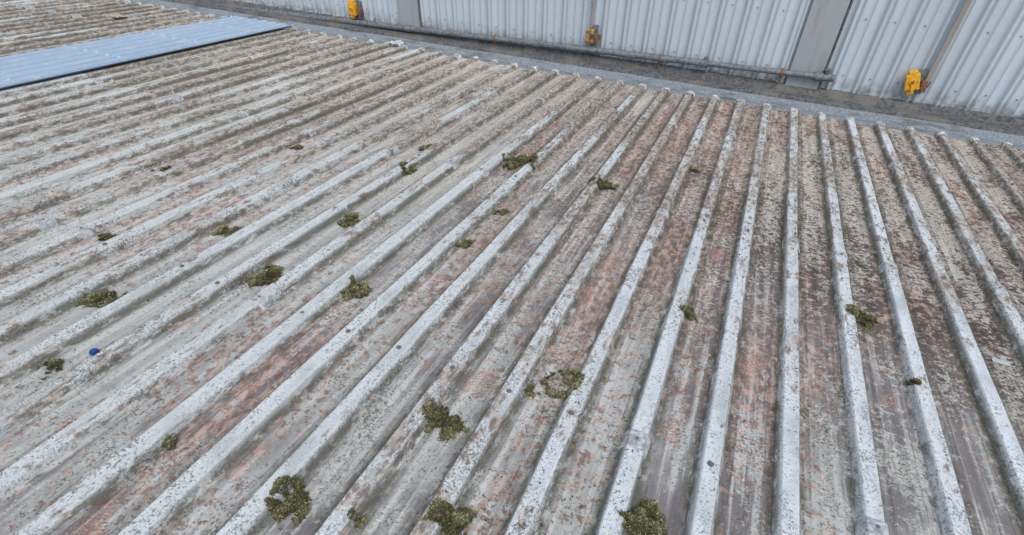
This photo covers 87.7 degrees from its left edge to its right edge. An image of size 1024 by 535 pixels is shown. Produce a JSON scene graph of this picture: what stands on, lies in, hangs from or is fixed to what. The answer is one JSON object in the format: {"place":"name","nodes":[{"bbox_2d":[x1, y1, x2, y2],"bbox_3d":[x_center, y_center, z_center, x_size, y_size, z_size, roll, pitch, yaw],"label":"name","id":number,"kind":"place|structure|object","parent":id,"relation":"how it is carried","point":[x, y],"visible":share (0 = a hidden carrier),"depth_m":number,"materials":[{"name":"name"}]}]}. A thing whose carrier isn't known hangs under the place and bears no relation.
{"place":"outdoors","nodes":[
{"label":"outdoors","id":0,"kind":"place"},
{"bbox_2d":[309,0,1021,100],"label":"wall screws","id":1,"kind":"object","parent":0,"point":[742,61],"depth_m":5.66,"materials":[{"name":"grey metal"}]},
{"bbox_3d":[-0.934,-2.519,7.956,26.000,8.600,0.300,16,43,18],"label":"wall","id":2,"kind":"object","parent":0,"visible":0},
{"bbox_2d":[213,3,834,82],"bbox_3d":[-1.807,-3.378,7.393,11.302,0.444,0.135,16,43,18],"label":"drain pipe","id":3,"kind":"object","parent":2,"relation":"attached to","point":[705,62],"visible":0.93,"depth_m":6.43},
{"bbox_2d":[120,0,1023,149],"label":"box gutter","id":4,"kind":"object","parent":2,"relation":"attached to","point":[955,123],"visible":0.62,"depth_m":6.01,"materials":[{"name":"metal"}]},
{"bbox_2d":[387,40,405,45],"bbox_3d":[-1.446,-2.814,6.688,0.206,0.054,0.144,16,37,18],"label":"plastic wrapper","id":5,"kind":"object","parent":4,"relation":"on","point":[399,42],"visible":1,"depth_m":6.67,"materials":[{"name":"white plastic"}]},
{"bbox_2d":[0,0,1023,298],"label":"corrugated metal roof","id":6,"kind":"structure","parent":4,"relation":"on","point":[658,158],"depth_m":4.46,"materials":[{"name":"paint"}]},
{"bbox_2d":[105,13,129,17],"bbox_3d":[-5.321,-3.398,7.194,0.288,0.029,0.183,16,37,18],"label":"cardboard scrap","id":7,"kind":"object","parent":6,"relation":"on","point":[116,15],"visible":1,"depth_m":7.18,"materials":[{"name":"beige cardboard"}]},
{"bbox_2d":[0,1,1008,534],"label":"sealant collars","id":8,"kind":"object","parent":6,"relation":"on","point":[630,435],"visible":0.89,"depth_m":2.88,"materials":[{"name":"grey"}]},
{"bbox_2d":[4,1,1014,528],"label":"roof screws","id":9,"kind":"object","parent":6,"relation":"attached to","point":[452,367],"visible":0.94,"depth_m":2.71,"materials":[{"name":"grey metal"}]},
{"bbox_2d":[0,54,1023,534],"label":"sheets","id":10,"kind":"object","parent":6,"relation":"on","point":[236,392],"visible":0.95,"depth_m":2.23,"materials":[{"name":"paint"}]},
{"bbox_2d":[89,348,98,355],"bbox_3d":[-1.673,0.338,2.135,0.032,0.016,0.032,16,37,18],"label":"bottle cap","id":11,"kind":"object","parent":10,"relation":"on","point":[93,351],"visible":0.95,"depth_m":2.13,"materials":[{"name":"blue plastic"}]},
{"bbox_2d":[0,16,291,89],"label":"blue roof sheet","id":12,"kind":"object","parent":10,"relation":"on","point":[33,66],"visible":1,"depth_m":5.73,"materials":[{"name":"metal"}]},
{"bbox_2d":[992,357,1011,366],"bbox_3d":[2.161,0.417,2.355,0.072,0.006,0.035,16,37,18],"label":"plastic scrap","id":13,"kind":"object","parent":10,"relation":"on","point":[1004,362],"visible":1,"depth_m":2.35,"materials":[{"name":"white plastic"}]},
{"bbox_2d":[0,5,1023,534],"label":"moss clumps","id":14,"kind":"object","parent":6,"relation":"on","point":[644,517],"visible":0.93,"depth_m":2.17,"materials":[{"name":"green plant"}]},
{"bbox_2d":[116,0,1012,146],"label":"rib end closures","id":15,"kind":"object","parent":4,"relation":"on","point":[936,134],"visible":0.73,"depth_m":5.91,"materials":[{"name":"grey metal"}]},
{"bbox_2d":[585,0,600,45],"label":"yellow strap bracket","id":16,"kind":"object","parent":2,"relation":"attached to","point":[595,35],"visible":1,"depth_m":6.27,"materials":[{"name":"metal"}]},
{"bbox_2d":[229,0,1023,117],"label":"metal clad wall","id":17,"kind":"structure","parent":2,"relation":"attached to","point":[882,50],"depth_m":5.53,"materials":[{"name":"grey metal"}]},
{"bbox_2d":[347,0,362,18],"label":"yellow strap bracket","id":18,"kind":"object","parent":17,"relation":"attached to","point":[355,9],"visible":1,"depth_m":7.39,"materials":[{"name":"metal"}]},
{"bbox_2d":[417,0,421,26],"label":"panel edge trim","id":19,"kind":"structure","parent":17,"relation":"attached to","point":[419,11],"depth_m":7.08,"materials":[{"name":"grey metal"}]},
{"bbox_2d":[817,0,853,89],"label":"panel edge trim","id":20,"kind":"structure","parent":17,"relation":"attached to","point":[838,36],"depth_m":5.34,"materials":[{"name":"grey metal"}]},
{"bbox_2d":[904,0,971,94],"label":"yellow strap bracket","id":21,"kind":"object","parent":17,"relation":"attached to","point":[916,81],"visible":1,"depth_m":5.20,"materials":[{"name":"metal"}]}
]}

